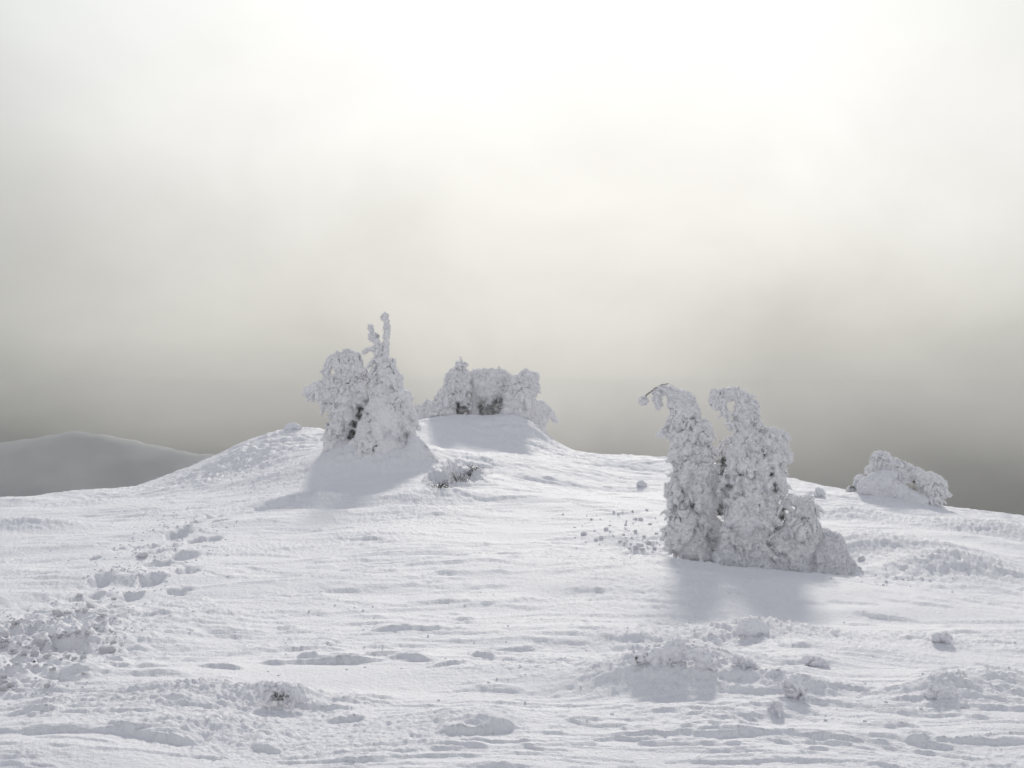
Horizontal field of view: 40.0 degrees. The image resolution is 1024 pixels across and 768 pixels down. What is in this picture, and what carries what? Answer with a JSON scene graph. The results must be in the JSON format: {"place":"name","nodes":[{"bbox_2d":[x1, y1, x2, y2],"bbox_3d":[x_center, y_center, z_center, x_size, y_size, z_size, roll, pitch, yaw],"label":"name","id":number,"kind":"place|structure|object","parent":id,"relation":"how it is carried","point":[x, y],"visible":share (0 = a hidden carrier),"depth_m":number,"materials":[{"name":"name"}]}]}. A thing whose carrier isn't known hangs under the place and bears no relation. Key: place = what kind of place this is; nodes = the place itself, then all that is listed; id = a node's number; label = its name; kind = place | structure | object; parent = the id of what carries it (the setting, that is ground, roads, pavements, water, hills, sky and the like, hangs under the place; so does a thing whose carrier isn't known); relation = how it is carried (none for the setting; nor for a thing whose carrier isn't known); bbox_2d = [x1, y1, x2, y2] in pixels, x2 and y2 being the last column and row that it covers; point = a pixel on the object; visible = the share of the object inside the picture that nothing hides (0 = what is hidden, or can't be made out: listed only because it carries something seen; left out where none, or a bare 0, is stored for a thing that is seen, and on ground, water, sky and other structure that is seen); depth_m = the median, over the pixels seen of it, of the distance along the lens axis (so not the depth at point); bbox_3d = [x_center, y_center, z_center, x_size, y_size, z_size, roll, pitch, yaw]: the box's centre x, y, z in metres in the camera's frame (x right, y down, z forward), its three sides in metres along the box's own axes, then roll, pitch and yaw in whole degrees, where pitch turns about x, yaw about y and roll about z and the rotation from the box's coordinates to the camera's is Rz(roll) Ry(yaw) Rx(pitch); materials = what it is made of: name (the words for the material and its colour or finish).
{"place":"outdoors","nodes":[
{"label":"outdoors","id":0,"kind":"place"},
{"bbox_2d":[0,431,214,496],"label":"wooded hill","id":1,"kind":"structure","parent":0,"point":[72,460],"depth_m":479.86,"materials":[{"name":"grey snow"}]},
{"bbox_2d":[0,414,1023,767],"bbox_3d":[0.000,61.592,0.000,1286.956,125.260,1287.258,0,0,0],"label":"snowy ground","id":2,"kind":"structure","parent":0,"point":[406,550],"depth_m":10.09,"materials":[{"name":"white snow"}]},
{"bbox_2d":[0,685,7,691],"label":"snow lump","id":3,"kind":"object","parent":2,"relation":"on","point":[3,688],"visible":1,"depth_m":7.70,"materials":[{"name":"white snow"}]},
{"bbox_2d":[0,679,7,684],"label":"snow lump","id":4,"kind":"object","parent":2,"relation":"on","point":[4,681],"visible":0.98,"depth_m":7.80,"materials":[{"name":"white snow"}]},
{"bbox_2d":[0,630,9,637],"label":"snow lump","id":5,"kind":"object","parent":2,"relation":"on","point":[4,634],"visible":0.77,"depth_m":9.60,"materials":[{"name":"white snow"}]},
{"bbox_2d":[5,682,13,687],"bbox_3d":[-2.773,1.665,7.768,0.043,0.037,0.042,0,0,39],"label":"snow lump","id":6,"kind":"object","parent":2,"relation":"on","point":[9,684],"visible":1,"depth_m":7.75,"materials":[{"name":"white snow"}]},
{"bbox_2d":[21,650,27,655],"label":"snow lump","id":7,"kind":"object","parent":2,"relation":"on","point":[24,652],"visible":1,"depth_m":8.75,"materials":[{"name":"white snow"}]},
{"bbox_2d":[30,650,38,655],"bbox_3d":[-3.025,1.709,8.921,0.053,0.046,0.054,0,0,-11],"label":"snow lump","id":8,"kind":"object","parent":2,"relation":"on","point":[34,652],"visible":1,"depth_m":8.90,"materials":[{"name":"white snow"}]},
{"bbox_2d":[32,637,44,649],"bbox_3d":[-3.084,1.691,9.167,0.083,0.082,0.069,12,14,-17],"label":"snow lump","id":9,"kind":"object","parent":2,"relation":"on","point":[39,641],"visible":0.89,"depth_m":9.14,"materials":[{"name":"white snow"}]},
{"bbox_2d":[43,653,50,658],"bbox_3d":[-2.873,1.683,8.697,0.055,0.029,0.054,-17,9,16],"label":"snow lump","id":10,"kind":"object","parent":2,"relation":"on","point":[46,656],"visible":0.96,"depth_m":8.68,"materials":[{"name":"white snow"}]},
{"bbox_2d":[52,608,62,616],"bbox_3d":[-3.375,1.700,10.446,0.073,0.067,0.075,0,0,41],"label":"snow lump","id":11,"kind":"object","parent":2,"relation":"on","point":[57,612],"visible":0.97,"depth_m":10.42,"materials":[{"name":"white snow"}]},
{"bbox_2d":[86,601,96,608],"bbox_3d":[-3.210,1.699,10.764,0.116,0.029,0.078,34,5,-19],"label":"snow lump","id":12,"kind":"object","parent":2,"relation":"on","point":[91,605],"visible":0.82,"depth_m":10.74,"materials":[{"name":"white snow"}]},
{"bbox_2d":[98,645,115,654],"bbox_3d":[-2.599,1.707,9.035,0.110,0.057,0.092,-10,12,-34],"label":"snow lump","id":13,"kind":"object","parent":2,"relation":"on","point":[106,649],"visible":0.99,"depth_m":9.00,"materials":[{"name":"white snow"}]},
{"bbox_2d":[138,551,147,557],"bbox_3d":[-3.489,1.616,13.299,0.109,0.066,0.104,0,0,38],"label":"snow lump","id":14,"kind":"object","parent":2,"relation":"on","point":[144,554],"visible":1,"depth_m":13.27,"materials":[{"name":"white snow"}]},
{"bbox_2d":[256,680,306,711],"bbox_3d":[-1.183,1.610,7.228,0.274,0.175,0.124,0,0,0],"label":"frosted shrub","id":15,"kind":"object","parent":2,"relation":"on","point":[276,692],"visible":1,"depth_m":7.22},
{"bbox_2d":[283,422,301,429],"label":"frosted shrub","id":16,"kind":"object","parent":2,"relation":"on","point":[293,426],"visible":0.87,"depth_m":21.75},
{"bbox_2d":[301,348,372,453],"bbox_3d":[-2.372,0.317,19.618,1.176,1.659,0.547,0,0,0],"label":"rime covered tree","id":17,"kind":"object","parent":2,"relation":"on","point":[341,394],"visible":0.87,"depth_m":19.49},
{"bbox_2d":[347,311,420,458],"bbox_3d":[-1.741,0.178,19.243,1.105,2.358,0.791,0,0,0],"label":"rime covered tree","id":18,"kind":"object","parent":2,"relation":"on","point":[388,421],"visible":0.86,"depth_m":19.16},
{"bbox_2d":[333,434,438,462],"bbox_3d":[-1.714,0.956,19.043,1.467,0.581,0.407,0,0,0],"label":"snow drift","id":19,"kind":"object","parent":2,"relation":"on","point":[414,447],"visible":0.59,"depth_m":18.95,"materials":[{"name":"white snow"}]},
{"bbox_2d":[413,399,431,419],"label":"snow covered shrub","id":20,"kind":"object","parent":2,"relation":"on","point":[422,411],"visible":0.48,"depth_m":23.93,"materials":[{"name":"white snow"}]},
{"bbox_2d":[431,480,451,487],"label":"exposed twigs","id":21,"kind":"object","parent":2,"relation":"on","point":[445,483],"visible":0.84,"depth_m":17.23,"materials":[{"name":"grey plant"}]},
{"bbox_2d":[428,356,472,417],"bbox_3d":[-1.041,0.101,23.597,0.790,1.168,0.541,0,0,0],"label":"rime covered tree","id":22,"kind":"object","parent":2,"relation":"on","point":[451,397],"visible":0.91,"depth_m":23.50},
{"bbox_2d":[445,472,469,482],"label":"exposed twigs","id":23,"kind":"object","parent":2,"relation":"on","point":[462,478],"visible":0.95,"depth_m":18.12,"materials":[{"name":"grey plant"}]},
{"bbox_2d":[463,464,485,475],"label":"exposed twigs","id":24,"kind":"object","parent":2,"relation":"on","point":[468,473],"visible":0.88,"depth_m":19.49,"materials":[{"name":"grey plant"}]},
{"bbox_2d":[465,365,510,415],"bbox_3d":[-0.393,0.176,23.843,0.921,0.999,0.528,0,0,0],"label":"rime covered tree","id":25,"kind":"object","parent":2,"relation":"on","point":[489,387],"visible":0.84,"depth_m":23.71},
{"bbox_2d":[0,451,1014,762],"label":"snow crumbs","id":26,"kind":"object","parent":2,"relation":"on","point":[268,671],"visible":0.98,"depth_m":9.80,"materials":[{"name":"white snow"}]},
{"bbox_2d":[500,368,540,424],"bbox_3d":[0.137,0.362,23.534,0.721,1.283,0.508,0,0,0],"label":"rime covered tree","id":27,"kind":"object","parent":2,"relation":"on","point":[521,391],"visible":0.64,"depth_m":23.39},
{"bbox_2d":[528,420,554,439],"bbox_3d":[0.322,0.855,23.288,1.032,0.633,0.414,0,0,0],"label":"snow drift","id":28,"kind":"object","parent":2,"relation":"on","point":[541,429],"visible":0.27,"depth_m":23.27,"materials":[{"name":"white snow"}]},
{"bbox_2d":[528,399,559,430],"bbox_3d":[0.494,0.606,24.001,0.646,0.728,0.300,0,0,0],"label":"snow covered shrub","id":29,"kind":"object","parent":2,"relation":"on","point":[541,413],"visible":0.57,"depth_m":23.95,"materials":[{"name":"white snow"}]},
{"bbox_2d":[635,480,647,486],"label":"frosted shrub","id":30,"kind":"object","parent":2,"relation":"on","point":[640,483],"visible":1,"depth_m":19.89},
{"bbox_2d":[629,637,688,666],"bbox_3d":[0.811,1.510,7.760,0.334,0.241,0.128,0,0,0],"label":"frosted shrub","id":31,"kind":"object","parent":2,"relation":"on","point":[672,650],"visible":0.98,"depth_m":7.73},
{"bbox_2d":[637,382,727,561],"bbox_3d":[1.583,0.850,12.746,0.924,1.754,0.470,0,0,0],"label":"rime covered tree","id":32,"kind":"object","parent":2,"relation":"on","point":[695,506],"visible":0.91,"depth_m":12.67,"materials":[{"name":"white plant"}]},
{"bbox_2d":[715,435,732,519],"bbox_3d":[1.971,0.857,12.956,0.239,0.798,0.273,0,0,-37],"label":"frosted bough","id":33,"kind":"object","parent":32,"relation":"attached to","point":[720,464],"visible":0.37,"depth_m":12.92,"materials":[{"name":"white plant"}]},
{"bbox_2d":[684,646,716,670],"bbox_3d":[1.031,1.516,7.686,0.186,0.176,0.124,0,0,-23],"label":"frosted shrub","id":34,"kind":"object","parent":2,"relation":"on","point":[702,659],"visible":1,"depth_m":7.67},
{"bbox_2d":[730,653,759,669],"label":"frosted shrub","id":35,"kind":"object","parent":2,"relation":"on","point":[743,663],"visible":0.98,"depth_m":7.72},
{"bbox_2d":[707,385,793,561],"bbox_3d":[2.120,0.834,12.499,0.779,1.663,0.463,0,0,0],"label":"rime covered tree","id":36,"kind":"object","parent":2,"relation":"on","point":[753,487],"visible":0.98,"depth_m":12.41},
{"bbox_2d":[735,615,768,636],"bbox_3d":[1.592,1.612,9.277,0.205,0.162,0.196,0,0,41],"label":"frosted shrub","id":37,"kind":"object","parent":2,"relation":"on","point":[750,625],"visible":1,"depth_m":9.25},
{"bbox_2d":[766,700,783,718],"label":"frosted shrub","id":38,"kind":"object","parent":2,"relation":"on","point":[774,707],"visible":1,"depth_m":7.12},
{"bbox_2d":[710,527,861,574],"bbox_3d":[2.440,1.587,12.500,1.371,0.630,0.427,0,0,0],"label":"snow drift","id":39,"kind":"object","parent":2,"relation":"on","point":[831,555],"visible":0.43,"depth_m":12.39,"materials":[{"name":"white snow"}]},
{"bbox_2d":[776,673,809,703],"bbox_3d":[1.474,1.601,7.383,0.178,0.183,0.138,0,0,0],"label":"frosted shrub","id":40,"kind":"object","parent":2,"relation":"on","point":[793,686],"visible":1,"depth_m":7.37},
{"bbox_2d":[767,492,826,570],"bbox_3d":[2.518,1.311,12.443,0.554,0.722,0.346,0,0,0],"label":"rime covered tree","id":41,"kind":"object","parent":2,"relation":"on","point":[797,534],"visible":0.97,"depth_m":12.38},
{"bbox_2d":[801,654,829,666],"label":"frosted shrub","id":42,"kind":"object","parent":2,"relation":"on","point":[814,661],"visible":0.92,"depth_m":8.30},
{"bbox_2d":[813,487,826,496],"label":"frosted shrub","id":43,"kind":"object","parent":2,"relation":"on","point":[818,492],"visible":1,"depth_m":19.53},
{"bbox_2d":[858,556,864,560],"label":"snow lump","id":44,"kind":"object","parent":2,"relation":"on","point":[861,558],"visible":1,"depth_m":13.05,"materials":[{"name":"white snow"}]},
{"bbox_2d":[846,450,925,491],"bbox_3d":[5.318,1.259,19.976,1.213,0.661,0.321,0,0,-7],"label":"snow covered shrub","id":45,"kind":"object","parent":2,"relation":"on","point":[881,460],"visible":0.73,"depth_m":19.94,"materials":[{"name":"white snow"}]},
{"bbox_2d":[856,468,929,504],"bbox_3d":[5.333,1.506,19.700,1.028,0.669,0.339,0,0,0],"label":"snow drift","id":46,"kind":"object","parent":2,"relation":"on","point":[885,482],"visible":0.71,"depth_m":19.60,"materials":[{"name":"white snow"}]},
{"bbox_2d":[912,470,952,508],"bbox_3d":[5.898,1.571,19.799,0.526,0.719,0.370,0,0,-27],"label":"snow covered shrub","id":47,"kind":"object","parent":2,"relation":"on","point":[933,486],"visible":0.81,"depth_m":19.72,"materials":[{"name":"white snow"}]},
{"bbox_2d":[930,631,954,643],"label":"frosted shrub","id":48,"kind":"object","parent":2,"relation":"on","point":[944,637],"visible":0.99,"depth_m":9.19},
{"bbox_2d":[924,681,961,699],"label":"frosted shrub","id":49,"kind":"object","parent":2,"relation":"on","point":[933,691],"visible":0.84,"depth_m":7.37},
{"bbox_2d":[0,0,1023,515],"label":"sky","id":50,"kind":"structure","parent":0,"point":[814,209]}
]}

